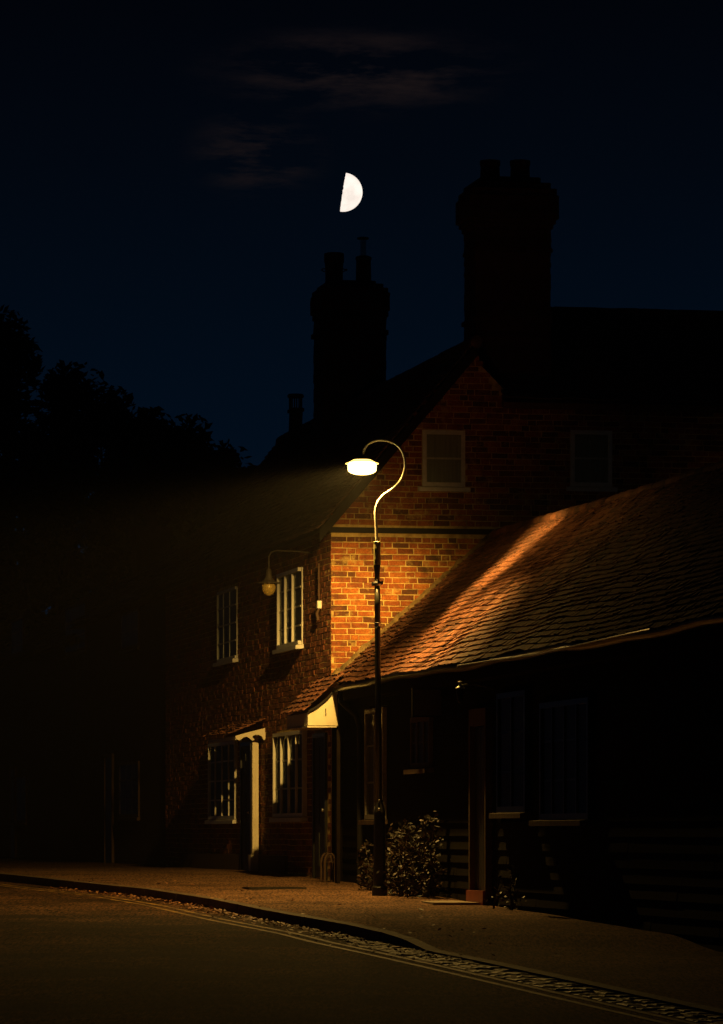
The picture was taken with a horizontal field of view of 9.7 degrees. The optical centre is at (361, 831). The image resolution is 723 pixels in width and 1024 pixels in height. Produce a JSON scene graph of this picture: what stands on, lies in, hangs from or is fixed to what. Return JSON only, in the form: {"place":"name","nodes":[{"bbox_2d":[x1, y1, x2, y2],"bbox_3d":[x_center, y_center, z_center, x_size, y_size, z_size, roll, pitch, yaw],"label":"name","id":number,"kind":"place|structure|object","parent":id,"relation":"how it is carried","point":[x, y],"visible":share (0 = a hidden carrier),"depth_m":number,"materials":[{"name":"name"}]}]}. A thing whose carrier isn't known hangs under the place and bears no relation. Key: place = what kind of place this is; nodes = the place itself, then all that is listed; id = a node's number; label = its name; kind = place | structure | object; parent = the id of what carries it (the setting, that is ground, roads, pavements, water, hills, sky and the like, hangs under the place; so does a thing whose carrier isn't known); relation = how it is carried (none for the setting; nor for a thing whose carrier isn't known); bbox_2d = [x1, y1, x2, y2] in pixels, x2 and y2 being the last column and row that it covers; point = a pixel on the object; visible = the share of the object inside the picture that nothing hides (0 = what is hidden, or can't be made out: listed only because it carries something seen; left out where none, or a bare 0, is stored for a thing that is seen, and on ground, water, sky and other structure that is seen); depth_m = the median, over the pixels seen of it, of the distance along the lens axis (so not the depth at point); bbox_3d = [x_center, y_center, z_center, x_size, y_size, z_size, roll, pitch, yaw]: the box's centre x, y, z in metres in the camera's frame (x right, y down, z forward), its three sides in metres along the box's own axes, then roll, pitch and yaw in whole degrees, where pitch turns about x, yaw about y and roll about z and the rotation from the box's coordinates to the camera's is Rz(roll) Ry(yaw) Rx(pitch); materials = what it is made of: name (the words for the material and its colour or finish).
{"place":"outdoors","nodes":[
{"label":"outdoors","id":0,"kind":"place"},
{"bbox_2d":[340,173,361,211],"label":"half moon","id":1,"kind":"object","parent":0,"point":[352,194],"visible":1,"depth_m":5980.81,"materials":[{"name":"white"}]},
{"bbox_2d":[0,881,719,1023],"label":"road","id":2,"kind":"structure","parent":0,"point":[71,958],"depth_m":33.79,"materials":[{"name":"grey asphalt"}]},
{"bbox_2d":[38,878,580,960],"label":"fallen leaves","id":3,"kind":"object","parent":2,"relation":"on","point":[259,919],"visible":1,"depth_m":45.19,"materials":[{"name":"brown plant"}]},
{"bbox_2d":[0,884,696,1023],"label":"yellow road markings","id":4,"kind":"object","parent":2,"relation":"on","point":[409,963],"visible":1,"depth_m":35.89,"materials":[{"name":"paint"}]},
{"bbox_2d":[0,873,722,1015],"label":"kerb","id":5,"kind":"structure","parent":2,"relation":"on","point":[374,934],"depth_m":43.56,"materials":[{"name":"stone"}]},
{"bbox_2d":[313,932,722,1023],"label":"gutter setts","id":6,"kind":"structure","parent":2,"relation":"on","point":[630,1001],"depth_m":33.20,"materials":[{"name":"stone"}]},
{"bbox_2d":[0,858,722,1008],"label":"pavement","id":7,"kind":"structure","parent":0,"point":[667,965],"depth_m":41.95,"materials":[{"name":"grey concrete"}]},
{"bbox_2d":[242,887,306,889],"bbox_3d":[-1.091,0.708,52.878,0.720,0.036,0.560,0,0,-11],"label":"inspection cover","id":8,"kind":"object","parent":7,"relation":"on","point":[260,888],"visible":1,"depth_m":52.60,"materials":[{"name":"metal"}]},
{"bbox_2d":[320,852,335,882],"bbox_3d":[-0.435,0.471,55.380,0.168,0.396,0.282,0,0,-11],"label":"bicycle rack","id":9,"kind":"object","parent":7,"relation":"on","point":[330,855],"visible":1,"depth_m":55.34,"materials":[{"name":"brown metal"}]},
{"bbox_2d":[354,838,403,890],"bbox_3d":[0.220,0.410,52.025,0.640,0.660,1.493,0,0,0],"label":"bush","id":10,"kind":"object","parent":7,"relation":"on","point":[368,878],"visible":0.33,"depth_m":52.12,"materials":[{"name":"green plant"}]},
{"bbox_2d":[353,439,405,895],"bbox_3d":[0.144,-1.921,50.447,0.692,5.510,0.397,0,0,21],"label":"street lamp","id":11,"kind":"object","parent":7,"relation":"on","point":[379,887],"visible":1,"depth_m":50.47,"materials":[{"name":"metal"}]},
{"bbox_2d":[377,811,451,897],"bbox_3d":[0.629,0.271,50.118,0.826,1.025,2.129,0,0,-11],"label":"bush","id":12,"kind":"object","parent":7,"relation":"on","point":[419,879],"visible":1,"depth_m":49.84,"materials":[{"name":"green plant"}]},
{"bbox_2d":[421,900,479,904],"bbox_3d":[0.941,0.828,48.120,0.540,0.065,1.420,0,0,-11],"label":"doorstep","id":13,"kind":"object","parent":7,"relation":"on","point":[452,902],"visible":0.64,"depth_m":47.48,"materials":[{"name":"stone"}]},
{"bbox_2d":[484,866,525,909],"bbox_3d":[1.589,0.609,46.090,0.489,0.493,1.271,0,0,-11],"label":"small plant","id":14,"kind":"object","parent":7,"relation":"on","point":[511,897],"visible":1,"depth_m":45.89,"materials":[{"name":"green plant"}]},
{"bbox_2d":[0,0,722,614],"label":"sky","id":15,"kind":"structure","parent":0,"point":[173,172],"materials":[{"name":"blue"}]},
{"bbox_3d":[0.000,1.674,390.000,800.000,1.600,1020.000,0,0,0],"label":"ground","id":16,"kind":"structure","parent":0,"visible":0},
{"bbox_2d":[0,304,71,651],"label":"broadleaf tree","id":17,"kind":"object","parent":16,"relation":"on","point":[21,491],"visible":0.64,"depth_m":117.80,"materials":[{"name":"green plant"}]},
{"bbox_2d":[14,360,123,620],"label":"broadleaf tree","id":18,"kind":"object","parent":16,"relation":"on","point":[66,396],"visible":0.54,"depth_m":119.05,"materials":[{"name":"green plant"}]},
{"bbox_2d":[0,510,172,860],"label":"terraced house","id":19,"kind":"structure","parent":16,"relation":"on","point":[38,746],"depth_m":88.52,"materials":[{"name":"brick"}]},
{"bbox_2d":[9,766,16,857],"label":"door","id":20,"kind":"structure","parent":19,"relation":"in","point":[12,770],"depth_m":91.61,"materials":[{"name":"paint"}]},
{"bbox_2d":[9,616,23,664],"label":"window","id":21,"kind":"structure","parent":19,"relation":"in","point":[17,625],"depth_m":90.96,"materials":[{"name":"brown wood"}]},
{"bbox_2d":[9,775,26,825],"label":"window","id":22,"kind":"structure","parent":19,"relation":"in","point":[21,791],"depth_m":90.23,"materials":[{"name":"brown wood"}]},
{"bbox_2d":[74,384,162,589],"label":"broadleaf tree","id":23,"kind":"object","parent":16,"relation":"on","point":[107,551],"visible":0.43,"depth_m":120.50,"materials":[{"name":"green plant"}]},
{"bbox_2d":[104,406,201,576],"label":"broadleaf tree","id":24,"kind":"object","parent":16,"relation":"on","point":[159,452],"visible":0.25,"depth_m":122.00,"materials":[{"name":"green plant"}]},
{"bbox_2d":[170,413,220,548],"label":"broadleaf tree","id":25,"kind":"object","parent":16,"relation":"on","point":[202,458],"visible":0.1,"depth_m":123.60,"materials":[{"name":"green plant"}]},
{"bbox_2d":[63,449,334,865],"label":"terraced house","id":26,"kind":"structure","parent":16,"relation":"on","point":[118,648],"depth_m":76.09,"materials":[{"name":"brick"}]},
{"bbox_2d":[63,601,86,658],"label":"window","id":27,"kind":"structure","parent":26,"relation":"in","point":[75,611],"depth_m":81.42,"materials":[{"name":"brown wood"}]},
{"bbox_2d":[104,753,113,862],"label":"door","id":28,"kind":"structure","parent":26,"relation":"in","point":[108,758],"depth_m":76.77,"materials":[{"name":"paint"}]},
{"bbox_2d":[117,761,139,820],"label":"window","id":29,"kind":"structure","parent":26,"relation":"in","point":[129,772],"depth_m":74.41,"materials":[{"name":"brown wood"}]},
{"bbox_2d":[118,592,139,654],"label":"window","id":30,"kind":"structure","parent":26,"relation":"in","point":[130,620],"depth_m":74.27,"materials":[{"name":"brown wood"}]},
{"bbox_2d":[194,437,251,506],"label":"broadleaf tree","id":31,"kind":"object","parent":16,"relation":"on","point":[222,448],"visible":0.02,"depth_m":125.32,"materials":[{"name":"green plant"}]},
{"bbox_2d":[241,463,257,470],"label":"broadleaf tree","id":32,"kind":"object","parent":16,"relation":"on","point":[253,466],"depth_m":127.10,"materials":[{"name":"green plant"}]},
{"bbox_2d":[154,159,722,882],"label":"brick house","id":33,"kind":"structure","parent":16,"relation":"on","point":[524,401],"depth_m":57.25,"materials":[{"name":"brick"}]},
{"bbox_2d":[205,741,237,823],"bbox_3d":[-2.126,-0.736,64.426,0.088,1.240,2.600,0,0,-11],"label":"window","id":34,"kind":"structure","parent":33,"relation":"in","point":[222,756],"depth_m":64.41,"materials":[{"name":"glass"}]},
{"bbox_2d":[213,586,237,666],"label":"window","id":35,"kind":"structure","parent":33,"relation":"in","point":[227,600],"depth_m":64.06,"materials":[{"name":"white paint"}]},
{"bbox_2d":[240,741,252,869],"bbox_3d":[-1.706,-0.326,62.367,0.061,1.980,0.900,0,0,-11],"label":"door","id":36,"kind":"structure","parent":33,"relation":"in","point":[245,747],"depth_m":62.43,"materials":[{"name":"paint"}]},
{"bbox_2d":[256,550,311,595],"bbox_3d":[-0.981,-3.521,57.254,0.892,0.684,0.342,0,0,-11],"label":"wall lantern","id":37,"kind":"object","parent":33,"relation":"attached to","point":[268,582],"depth_m":57.16,"materials":[{"name":"metal"}]},
{"bbox_2d":[272,567,303,653],"bbox_3d":[-1.024,-3.056,58.814,0.112,1.122,1.828,0,0,-11],"label":"window","id":38,"kind":"structure","parent":33,"relation":"in","point":[289,594],"depth_m":58.87,"materials":[{"name":"white paint"}]},
{"bbox_2d":[269,730,307,821],"bbox_3d":[-1.021,-0.758,58.825,0.102,1.252,2.457,0,0,-11],"label":"window","id":39,"kind":"structure","parent":33,"relation":"in","point":[289,749],"depth_m":58.80,"materials":[{"name":"glass"}]},
{"bbox_2d":[315,563,321,619],"bbox_3d":[-0.578,-3.201,56.607,0.070,0.758,0.119,0,0,-11],"label":"junction box","id":40,"kind":"object","parent":33,"relation":"attached to","point":[318,605],"visible":1,"depth_m":56.60,"materials":[{"name":"white paint"}]},
{"bbox_2d":[312,732,327,879],"bbox_3d":[-0.569,-0.326,56.680,0.061,1.980,0.900,0,0,-11],"label":"door","id":41,"kind":"structure","parent":33,"relation":"in","point":[319,740],"depth_m":56.73,"materials":[{"name":"paint"}]},
{"bbox_2d":[418,430,470,491],"bbox_3d":[1.104,-4.918,56.257,0.699,0.816,0.080,0,0,-11],"label":"window","id":42,"kind":"structure","parent":33,"relation":"in","point":[443,451],"depth_m":56.27,"materials":[{"name":"white paint"}]},
{"bbox_2d":[566,430,617,491],"bbox_3d":[3.084,-4.952,56.654,0.691,0.821,0.080,0,0,-11],"label":"window","id":43,"kind":"structure","parent":33,"relation":"in","point":[590,450],"depth_m":56.67,"materials":[{"name":"white paint"}]},
{"bbox_2d":[332,460,722,951],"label":"tiled cottage","id":44,"kind":"structure","parent":16,"relation":"on","point":[570,765],"depth_m":44.91,"materials":[{"name":"tile"}]},
{"bbox_2d":[358,707,387,824],"bbox_3d":[0.136,-0.821,53.621,0.120,1.472,1.298,0,0,-11],"label":"window","id":45,"kind":"structure","parent":44,"relation":"in","point":[369,714],"depth_m":53.91,"materials":[{"name":"black glass"}]},
{"bbox_2d":[403,717,433,773],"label":"window","id":46,"kind":"structure","parent":44,"relation":"in","point":[421,728],"depth_m":50.93,"materials":[{"name":"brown wood"}]},
{"bbox_2d":[455,681,493,702],"bbox_3d":[1.254,-1.547,47.039,0.437,0.245,0.109,0,0,-11],"label":"door lantern","id":47,"kind":"object","parent":44,"relation":"attached to","point":[459,688],"depth_m":46.99,"materials":[{"name":"black paint"}]},
{"bbox_2d":[466,708,492,904],"bbox_3d":[1.341,-0.251,47.809,0.130,2.270,0.850,0,0,-11],"label":"door","id":48,"kind":"structure","parent":44,"relation":"in","point":[480,738],"depth_m":47.85,"materials":[{"name":"paint"}]},
{"bbox_2d":[489,690,530,818],"bbox_3d":[1.617,-0.834,46.262,0.120,1.380,1.470,0,0,-11],"label":"window","id":49,"kind":"structure","parent":44,"relation":"in","point":[512,708],"depth_m":46.24,"materials":[{"name":"black paint"}]},
{"bbox_2d":[529,697,593,825],"bbox_3d":[2.058,-0.709,43.937,0.150,1.304,2.196,0,0,-11],"label":"window","id":50,"kind":"structure","parent":44,"relation":"in","point":[565,726],"depth_m":43.92,"materials":[{"name":"black paint"}]}
]}

